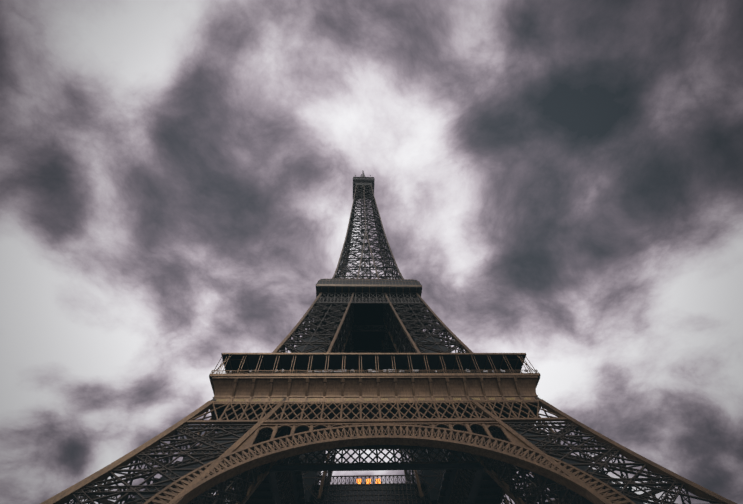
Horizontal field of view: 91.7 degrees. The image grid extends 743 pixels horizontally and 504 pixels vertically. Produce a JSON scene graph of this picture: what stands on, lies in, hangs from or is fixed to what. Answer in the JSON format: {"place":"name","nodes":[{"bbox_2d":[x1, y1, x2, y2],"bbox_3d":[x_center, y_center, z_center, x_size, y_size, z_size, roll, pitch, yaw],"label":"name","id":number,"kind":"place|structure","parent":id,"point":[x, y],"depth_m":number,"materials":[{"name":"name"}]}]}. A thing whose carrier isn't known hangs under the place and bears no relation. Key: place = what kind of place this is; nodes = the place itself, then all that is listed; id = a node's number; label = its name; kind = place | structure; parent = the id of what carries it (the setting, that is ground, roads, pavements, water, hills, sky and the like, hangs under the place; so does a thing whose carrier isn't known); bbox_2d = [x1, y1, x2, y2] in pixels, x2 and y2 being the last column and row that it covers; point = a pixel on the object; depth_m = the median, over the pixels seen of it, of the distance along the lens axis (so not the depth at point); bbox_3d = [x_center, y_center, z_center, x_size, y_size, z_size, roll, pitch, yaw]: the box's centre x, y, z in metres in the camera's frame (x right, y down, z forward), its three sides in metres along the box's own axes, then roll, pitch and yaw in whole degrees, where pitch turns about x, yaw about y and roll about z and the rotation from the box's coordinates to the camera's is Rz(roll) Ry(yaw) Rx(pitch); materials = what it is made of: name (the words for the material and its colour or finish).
{"place":"outdoors","nodes":[
{"label":"outdoors","id":0,"kind":"place"},
{"bbox_2d":[0,0,742,503],"label":"sky","id":1,"kind":"structure","parent":0,"point":[560,182],"materials":[{"name":"grey"}]},
{"bbox_2d":[40,171,736,503],"bbox_3d":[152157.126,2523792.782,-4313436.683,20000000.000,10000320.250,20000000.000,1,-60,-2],"label":"tower","id":2,"kind":"structure","parent":0,"point":[364,365],"depth_m":78.24,"materials":[{"name":"brown metal"}]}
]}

